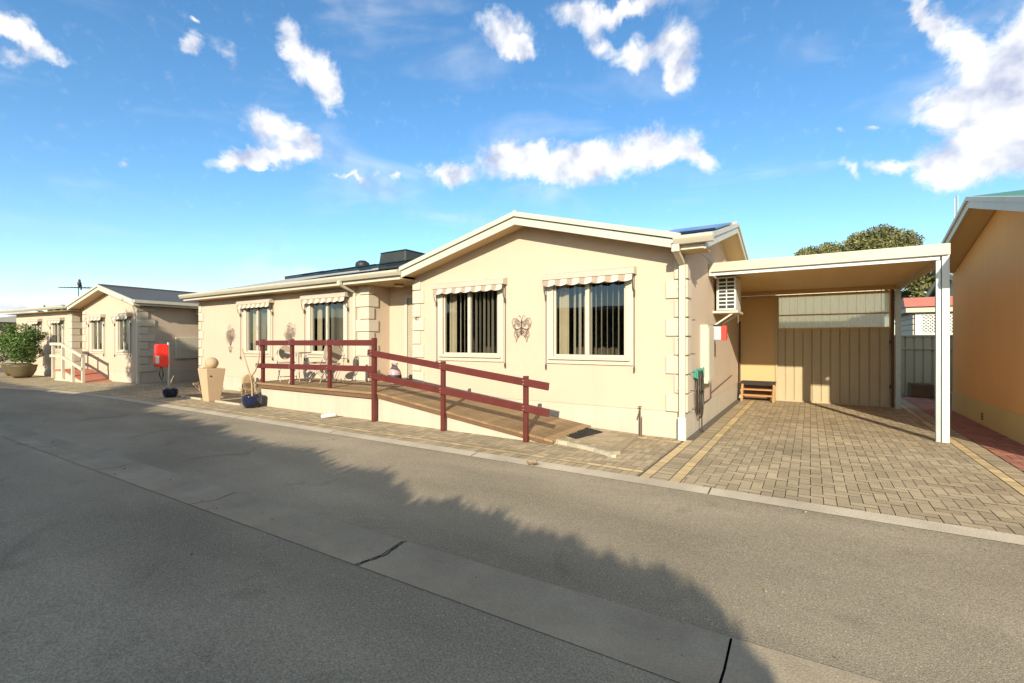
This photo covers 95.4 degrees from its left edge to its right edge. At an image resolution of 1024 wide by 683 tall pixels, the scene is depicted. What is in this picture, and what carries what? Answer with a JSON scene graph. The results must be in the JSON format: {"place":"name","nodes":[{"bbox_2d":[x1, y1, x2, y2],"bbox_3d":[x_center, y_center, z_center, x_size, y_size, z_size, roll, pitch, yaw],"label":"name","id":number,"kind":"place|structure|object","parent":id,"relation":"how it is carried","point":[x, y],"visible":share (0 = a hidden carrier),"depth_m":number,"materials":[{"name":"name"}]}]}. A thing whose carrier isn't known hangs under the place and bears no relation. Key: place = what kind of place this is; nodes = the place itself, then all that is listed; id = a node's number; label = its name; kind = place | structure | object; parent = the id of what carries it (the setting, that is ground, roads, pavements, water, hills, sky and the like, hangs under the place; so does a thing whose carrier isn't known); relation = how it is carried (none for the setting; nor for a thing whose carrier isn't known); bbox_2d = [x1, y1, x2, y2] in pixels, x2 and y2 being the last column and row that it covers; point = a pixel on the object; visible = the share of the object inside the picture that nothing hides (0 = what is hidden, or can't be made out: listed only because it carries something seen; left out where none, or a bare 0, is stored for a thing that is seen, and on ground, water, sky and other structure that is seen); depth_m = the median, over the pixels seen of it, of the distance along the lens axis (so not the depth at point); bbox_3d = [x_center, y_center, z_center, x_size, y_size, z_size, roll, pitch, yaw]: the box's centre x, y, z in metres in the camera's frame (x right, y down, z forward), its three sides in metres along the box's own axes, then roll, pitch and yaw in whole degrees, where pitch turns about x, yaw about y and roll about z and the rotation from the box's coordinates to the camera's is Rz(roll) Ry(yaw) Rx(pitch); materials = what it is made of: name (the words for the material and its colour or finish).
{"place":"outdoors","nodes":[
{"label":"outdoors","id":0,"kind":"place"},
{"bbox_2d":[0,373,679,475],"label":"pavement","id":1,"kind":"structure","parent":0,"point":[412,430],"depth_m":8.03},
{"bbox_2d":[0,363,29,375],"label":"bowl planter","id":2,"kind":"object","parent":1,"relation":"on","point":[4,369],"visible":0.46,"depth_m":20.95,"materials":[{"name":"ceramic"}]},
{"bbox_2d":[0,323,29,363],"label":"potted shrub","id":3,"kind":"object","parent":2,"relation":"on","point":[5,330],"visible":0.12,"depth_m":21.00,"materials":[{"name":"green plant"}]},
{"bbox_2d":[6,364,37,377],"bbox_3d":[-20.951,1.275,19.946,0.940,0.550,0.940,0,0,33],"label":"bowl planter","id":4,"kind":"object","parent":1,"relation":"on","point":[23,371],"visible":0.98,"depth_m":19.68,"materials":[{"name":"ceramic"}]},
{"bbox_2d":[0,323,47,364],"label":"potted shrub","id":5,"kind":"object","parent":4,"relation":"on","point":[20,348],"visible":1,"depth_m":19.73,"materials":[{"name":"green plant"}]},
{"bbox_2d":[49,343,111,382],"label":"white ramp","id":6,"kind":"structure","parent":1,"relation":"on","point":[81,374],"depth_m":18.15,"materials":[{"name":"white wood"}]},
{"bbox_2d":[0,284,199,383],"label":"neighbour house","id":7,"kind":"structure","parent":1,"relation":"on","point":[115,333],"depth_m":18.37,"materials":[{"name":"beige paint"}]},
{"bbox_2d":[32,321,41,350],"bbox_3d":[-21.850,-0.243,21.459,1.020,1.457,0.097,0,0,28],"label":"window","id":8,"kind":"structure","parent":7,"relation":"in","point":[38,323],"depth_m":21.23,"materials":[{"name":"white glass"}]},
{"bbox_2d":[50,320,63,352],"bbox_3d":[-19.853,-0.243,20.475,1.170,1.457,0.299,0,0,28],"label":"window","id":9,"kind":"structure","parent":7,"relation":"in","point":[60,332],"depth_m":20.59,"materials":[{"name":"white glass"}]},
{"bbox_2d":[59,287,91,295],"bbox_3d":[-23.158,-2.275,24.953,2.201,1.350,0.278,0,0,0],"label":"tv aerial","id":10,"kind":"object","parent":7,"relation":"attached to","point":[75,287],"visible":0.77,"depth_m":24.94,"materials":[{"name":"grey metal"}]},
{"bbox_2d":[77,279,81,289],"bbox_3d":[-23.154,-3.050,24.956,0.195,0.580,0.189,0,0,-16],"label":"bird","id":11,"kind":"object","parent":10,"relation":"on","point":[79,283],"visible":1,"depth_m":24.92},
{"bbox_2d":[89,317,104,353],"bbox_3d":[-16.605,-0.263,18.780,1.160,1.497,0.300,0,0,28],"label":"window","id":12,"kind":"structure","parent":7,"relation":"in","point":[100,349],"depth_m":18.76,"materials":[{"name":"white glass"}]},
{"bbox_2d":[115,316,129,353],"bbox_3d":[-14.731,-0.263,17.799,1.090,1.497,0.299,0,0,28],"label":"window","id":13,"kind":"structure","parent":7,"relation":"in","point":[126,326],"depth_m":17.90,"materials":[{"name":"white glass"}]},
{"bbox_2d":[153,342,168,387],"bbox_3d":[-11.157,0.790,14.846,0.257,1.520,0.412,0,0,33],"label":"hose reel post","id":14,"kind":"object","parent":1,"relation":"on","point":[160,355],"visible":0.96,"depth_m":14.76,"materials":[{"name":"metal"}]},
{"bbox_2d":[162,376,178,397],"bbox_3d":[-9.505,1.247,12.973,0.392,0.607,0.392,0,0,33],"label":"blue pot","id":15,"kind":"object","parent":1,"relation":"on","point":[169,392],"visible":1,"depth_m":12.86,"materials":[{"name":"ceramic"}]},
{"bbox_2d":[178,392,244,399],"bbox_3d":[-8.482,1.538,13.179,1.300,0.065,1.150,0,0,33],"label":"garden bed","id":16,"kind":"object","parent":1,"relation":"on","point":[200,397],"visible":0.61,"depth_m":13.09,"materials":[{"name":"soil"}]},
{"bbox_2d":[198,357,225,401],"bbox_3d":[-7.837,0.980,12.166,0.467,1.140,0.467,0,0,33],"label":"tapered planter","id":17,"kind":"object","parent":1,"relation":"on","point":[211,376],"visible":0.98,"depth_m":12.04,"materials":[{"name":"beige concrete"}]},
{"bbox_2d":[215,398,241,405],"bbox_3d":[-6.798,1.538,12.101,1.200,0.065,1.150,0,0,33],"label":"garden bed","id":18,"kind":"object","parent":1,"relation":"on","point":[235,401],"visible":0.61,"depth_m":11.81,"materials":[{"name":"beige concrete"}]},
{"bbox_2d":[239,385,260,394],"bbox_3d":[-6.691,1.296,11.926,0.668,0.485,0.712,0,0,33],"label":"rose bush","id":19,"kind":"object","parent":18,"relation":"on","point":[247,390],"visible":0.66,"depth_m":11.87,"materials":[{"name":"plant"}]},
{"bbox_2d":[242,374,254,393],"bbox_3d":[-7.751,1.255,13.691,0.080,0.590,0.340,0,0,33],"label":"arched stone","id":20,"kind":"object","parent":1,"relation":"on","point":[246,381],"visible":0.59,"depth_m":13.64,"materials":[{"name":"beige stone"}]},
{"bbox_2d":[241,347,262,407],"bbox_3d":[-6.208,0.839,10.990,0.636,1.421,0.465,0,0,3],"label":"blue pot","id":21,"kind":"object","parent":1,"relation":"on","point":[251,400],"visible":1,"depth_m":10.90,"materials":[{"name":"ceramic"}]},
{"bbox_2d":[321,413,336,417],"bbox_3d":[-3.700,1.495,9.410,0.292,0.108,0.080,0,0,-7],"label":"drain pipe","id":22,"kind":"object","parent":1,"relation":"on","point":[328,415],"visible":1,"depth_m":9.38,"materials":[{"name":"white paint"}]},
{"bbox_2d":[253,338,590,444],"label":"deck ramp","id":23,"kind":"structure","parent":1,"relation":"on","point":[441,407],"depth_m":8.77,"materials":[{"name":"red paint"}]},
{"bbox_2d":[276,345,297,381],"bbox_3d":[-5.658,0.513,11.710,0.422,0.948,0.480,0,0,-37],"label":"bistro chair","id":24,"kind":"object","parent":23,"relation":"on","point":[283,350],"visible":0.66,"depth_m":11.81,"materials":[{"name":"grey metal"}]},
{"bbox_2d":[286,352,310,382],"bbox_3d":[-5.073,0.620,11.085,0.560,0.729,0.560,0,0,33],"label":"bistro table","id":25,"kind":"object","parent":23,"relation":"on","point":[296,353],"visible":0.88,"depth_m":11.04,"materials":[{"name":"grey metal"}]},
{"bbox_2d":[307,346,326,381],"bbox_3d":[-4.820,0.513,11.552,0.480,0.948,0.422,0,0,-35],"label":"bistro chair","id":26,"kind":"object","parent":23,"relation":"on","point":[324,355],"visible":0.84,"depth_m":11.59,"materials":[{"name":"grey metal"}]},
{"bbox_2d":[319,346,343,383],"bbox_3d":[-4.189,0.513,10.869,0.480,0.948,0.422,0,0,43],"label":"bistro chair","id":27,"kind":"object","parent":23,"relation":"on","point":[336,353],"visible":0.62,"depth_m":10.77,"materials":[{"name":"grey metal"}]},
{"bbox_2d":[387,363,401,384],"bbox_3d":[-2.676,0.740,10.619,0.318,0.500,0.318,0,0,33],"label":"vase","id":28,"kind":"object","parent":23,"relation":"on","point":[394,370],"visible":0.73,"depth_m":10.53,"materials":[{"name":"pink ceramic"}]},
{"bbox_2d":[554,439,615,457],"bbox_3d":[1.001,1.524,6.732,0.141,0.072,1.271,0,0,-39],"label":"brick edging","id":29,"kind":"object","parent":1,"relation":"on","point":[584,447],"visible":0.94,"depth_m":6.68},
{"bbox_2d":[562,427,638,454],"bbox_3d":[1.343,1.532,7.309,1.220,0.055,1.560,0,0,33],"label":"landing","id":30,"kind":"object","parent":1,"relation":"on","point":[620,448],"visible":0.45,"depth_m":6.81,"materials":[{"name":"beige concrete"}]},
{"bbox_2d":[560,427,636,449],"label":"landing pavers","id":31,"kind":"object","parent":30,"relation":"on","point":[598,438],"visible":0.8,"depth_m":7.21,"materials":[{"name":"beige brick"}]},
{"bbox_2d":[567,427,602,438],"bbox_3d":[1.146,1.494,7.614,0.395,0.018,0.855,0,0,44],"label":"doormat","id":32,"kind":"object","parent":31,"relation":"on","point":[587,431],"visible":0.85,"depth_m":7.55,"materials":[{"name":"black rubber"}]},
{"bbox_2d":[637,406,641,435],"bbox_3d":[2.080,1.305,7.624,0.061,0.490,0.127,0,0,33],"label":"standpipe","id":33,"kind":"object","parent":1,"relation":"on","point":[640,423],"visible":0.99,"depth_m":7.65,"materials":[{"name":"metal"}]},
{"bbox_2d":[10,429,730,682],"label":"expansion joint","id":34,"kind":"object","parent":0,"point":[725,665],"depth_m":2.69,"materials":[{"name":"concrete"}]},
{"bbox_2d":[0,420,884,682],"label":"drain","id":35,"kind":"object","parent":34,"relation":"on","point":[625,634],"visible":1,"depth_m":2.90,"materials":[{"name":"concrete"}]},
{"bbox_2d":[357,541,406,564],"bbox_3d":[-0.954,1.568,3.438,0.033,0.026,0.462,0,0,33],"label":"drain crack","id":36,"kind":"object","parent":35,"relation":"on","point":[383,555],"visible":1,"depth_m":3.45,"materials":[{"name":"black rubber"}]},
{"bbox_2d":[0,388,1023,682],"bbox_3d":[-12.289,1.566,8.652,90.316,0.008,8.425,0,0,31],"label":"road","id":37,"kind":"structure","parent":0,"point":[104,578],"depth_m":3.19,"materials":[{"name":"grey asphalt"}]},
{"bbox_2d":[0,386,1023,544],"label":"kerb","id":38,"kind":"structure","parent":37,"relation":"on","point":[953,529],"depth_m":5.02,"materials":[{"name":"concrete"}]},
{"bbox_2d":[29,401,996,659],"bbox_3d":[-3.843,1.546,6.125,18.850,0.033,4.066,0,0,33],"label":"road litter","id":39,"kind":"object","parent":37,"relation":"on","point":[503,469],"visible":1,"depth_m":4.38,"materials":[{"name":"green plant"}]},
{"bbox_2d":[793,223,925,318],"bbox_3d":[20.986,-2.800,29.319,8.548,8.729,7.164,0,0,33],"label":"gum tree","id":40,"kind":"object","parent":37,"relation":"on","point":[885,236],"visible":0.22,"depth_m":27.74,"materials":[{"name":"green plant"}]},
{"bbox_2d":[894,273,934,300],"bbox_3d":[22.837,-1.404,24.825,5.275,5.964,5.390,0,0,-37],"label":"background tree","id":41,"kind":"object","parent":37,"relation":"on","point":[920,287],"visible":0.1,"depth_m":24.37,"materials":[{"name":"green plant"}]},
{"bbox_2d":[0,0,1023,334],"label":"sky","id":42,"kind":"structure","parent":0,"point":[199,146],"materials":[{"name":"blue"}]},
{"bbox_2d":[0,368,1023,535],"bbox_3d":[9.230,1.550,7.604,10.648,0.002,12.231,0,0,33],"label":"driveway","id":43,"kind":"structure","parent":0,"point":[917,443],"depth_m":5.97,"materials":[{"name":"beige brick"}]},
{"bbox_2d":[0,316,15,367],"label":"house","id":44,"kind":"structure","parent":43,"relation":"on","point":[8,320],"depth_m":27.74,"materials":[{"name":"metal"}]},
{"bbox_2d":[38,304,83,311],"bbox_3d":[-29.721,-0.754,31.982,5.318,4.664,5.071,0,0,-12],"label":"background tree","id":45,"kind":"object","parent":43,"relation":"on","point":[56,309],"depth_m":30.67,"materials":[{"name":"green plant"}]},
{"bbox_2d":[178,210,748,440],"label":"cream house","id":46,"kind":"structure","parent":43,"relation":"on","point":[618,315],"depth_m":9.20,"materials":[{"name":"paint"}]},
{"bbox_2d":[225,325,235,352],"bbox_3d":[-8.945,-0.091,14.811,0.627,0.912,0.019,0,0,33],"label":"wall ornament","id":47,"kind":"object","parent":46,"relation":"attached to","point":[229,336],"depth_m":14.82,"materials":[{"name":"metal"}]},
{"bbox_2d":[244,303,270,356],"bbox_3d":[-7.620,-0.368,14.081,1.450,1.626,0.299,0,0,33],"label":"window","id":48,"kind":"structure","parent":46,"relation":"in","point":[261,315],"depth_m":14.11,"materials":[{"name":"white glass"}]},
{"bbox_2d":[284,322,294,346],"bbox_3d":[-6.249,-0.101,13.085,0.572,0.872,0.019,0,0,33],"label":"wall ornament","id":49,"kind":"object","parent":46,"relation":"attached to","point":[288,336],"depth_m":13.08,"materials":[{"name":"metal"}]},
{"bbox_2d":[306,297,347,357],"bbox_3d":[-4.811,-0.378,12.283,1.660,1.606,0.300,0,0,33],"label":"window","id":50,"kind":"structure","parent":46,"relation":"in","point":[339,311],"depth_m":12.32,"materials":[{"name":"white glass"}]},
{"bbox_2d":[378,249,424,269],"bbox_3d":[-3.178,-2.350,13.849,1.142,0.600,1.090,0,0,33],"label":"evaporative cooler","id":51,"kind":"object","parent":46,"relation":"on","point":[397,255],"visible":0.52,"depth_m":13.40,"materials":[{"name":"grey metal"}]},
{"bbox_2d":[405,295,414,380],"bbox_3d":[-2.227,-0.080,11.358,1.000,2.140,0.090,0,0,33],"label":"door","id":52,"kind":"structure","parent":46,"relation":"in","point":[408,298],"depth_m":11.55,"materials":[{"name":"beige wood"}]},
{"bbox_2d":[438,285,503,361],"bbox_3d":[-0.840,-0.388,9.740,1.710,1.586,0.299,0,0,33],"label":"window","id":53,"kind":"structure","parent":46,"relation":"in","point":[452,355],"depth_m":9.72,"materials":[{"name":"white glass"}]},
{"bbox_2d":[512,315,530,341],"bbox_3d":[0.182,-0.248,8.962,0.440,0.532,0.045,0,0,33],"label":"butterfly ornament","id":54,"kind":"object","parent":46,"relation":"attached to","point":[521,328],"visible":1,"depth_m":8.95,"materials":[{"name":"metal"}]},
{"bbox_2d":[547,275,633,365],"bbox_3d":[1.387,-0.388,8.314,1.640,1.586,0.299,0,0,33],"label":"window","id":55,"kind":"structure","parent":46,"relation":"in","point":[563,357],"depth_m":8.38,"materials":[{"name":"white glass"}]},
{"bbox_2d":[693,367,703,431],"bbox_3d":[3.238,0.995,8.014,0.130,1.089,0.610,0,0,33],"label":"hose coil","id":56,"kind":"object","parent":46,"relation":"hanging from","point":[698,374],"visible":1,"depth_m":7.92,"materials":[{"name":"green plastic"}]},
{"bbox_2d":[700,325,713,383],"bbox_3d":[3.581,0.225,8.537,0.145,1.050,0.600,0,0,33],"label":"meter box","id":57,"kind":"object","parent":46,"relation":"attached to","point":[707,347],"visible":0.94,"depth_m":8.30,"materials":[{"name":"beige metal"}]},
{"bbox_2d":[708,327,713,380],"bbox_3d":[3.636,0.230,8.501,0.015,0.960,0.520,0,0,33],"label":"door","id":58,"kind":"structure","parent":57,"relation":"in","point":[710,330],"depth_m":8.39,"materials":[{"name":"beige metal"}]},
{"bbox_2d":[713,324,726,350],"bbox_3d":[3.909,0.190,8.878,0.330,1.020,0.230,0,0,33],"label":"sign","id":59,"kind":"object","parent":46,"relation":"attached to","point":[720,331],"visible":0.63,"depth_m":8.79,"materials":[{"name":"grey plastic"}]},
{"bbox_2d":[713,276,742,324],"bbox_3d":[4.474,-0.804,9.639,0.460,0.992,0.840,0,0,33],"label":"air conditioner","id":60,"kind":"object","parent":46,"relation":"attached to","point":[728,295],"visible":0.96,"depth_m":9.33,"materials":[{"name":"white paint"}]},
{"bbox_2d":[740,380,775,402],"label":"timber steps","id":61,"kind":"structure","parent":43,"relation":"on","point":[759,390],"depth_m":12.28,"materials":[{"name":"brown wood"}]},
{"bbox_2d":[742,290,882,296],"bbox_3d":[6.084,-0.155,15.344,9.700,3.450,0.085,0,0,33],"label":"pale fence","id":62,"kind":"object","parent":43,"relation":"on","point":[832,292],"depth_m":13.34,"materials":[{"name":"beige metal"}]},
{"bbox_2d":[738,290,894,406],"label":"screen wall","id":63,"kind":"structure","parent":43,"relation":"on","point":[833,348],"depth_m":11.74,"materials":[{"name":"beige metal"}]},
{"bbox_2d":[738,297,774,382],"bbox_3d":[6.564,-0.020,12.510,0.885,2.300,0.050,0,0,33],"label":"side door","id":64,"kind":"structure","parent":63,"relation":"in","point":[757,320],"depth_m":12.48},
{"bbox_2d":[777,290,890,329],"bbox_3d":[7.964,-0.760,11.631,2.330,0.900,0.060,0,0,33],"label":"window frame","id":65,"kind":"structure","parent":63,"relation":"in","point":[884,291],"depth_m":11.53,"materials":[{"name":"beige metal"}]},
{"bbox_2d":[709,243,950,442],"bbox_3d":[6.527,0.028,10.050,3.445,3.065,4.834,0,0,33],"label":"carport","id":66,"kind":"object","parent":43,"relation":"on","point":[897,269],"visible":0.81,"depth_m":8.31,"materials":[{"name":"metal"}]},
{"bbox_2d":[908,382,933,397],"bbox_3d":[11.437,1.360,13.041,0.500,0.380,0.500,0,0,33],"label":"brown tub","id":67,"kind":"object","parent":43,"relation":"on","point":[922,390],"visible":1,"depth_m":12.85,"materials":[{"name":"brown plastic"}]},
{"bbox_2d":[894,335,952,394],"bbox_3d":[14.072,0.685,12.010,7.250,1.770,0.085,0,0,33],"label":"steel fence","id":68,"kind":"object","parent":43,"relation":"on","point":[917,358],"visible":0.21,"depth_m":13.49,"materials":[{"name":"grey metal"}]},
{"bbox_2d":[894,296,952,334],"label":"lattice shed","id":69,"kind":"structure","parent":43,"relation":"on","point":[917,315],"depth_m":14.41,"materials":[{"name":"white paint"}]},
{"bbox_2d":[925,273,953,296],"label":"house","id":70,"kind":"structure","parent":43,"relation":"on","point":[931,292],"depth_m":18.55,"materials":[{"name":"grey metal"}]},
{"bbox_2d":[930,190,1023,445],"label":"tan house","id":71,"kind":"structure","parent":43,"relation":"on","point":[984,236],"depth_m":8.21,"materials":[{"name":"orange paint"}]},
{"bbox_2d":[954,196,958,217],"bbox_3d":[9.752,-2.475,10.261,0.121,1.450,0.040,0,0,33],"label":"aerial mast","id":72,"kind":"object","parent":71,"relation":"on","point":[957,203],"visible":0.33,"depth_m":10.24,"materials":[{"name":"metal"}]}
]}

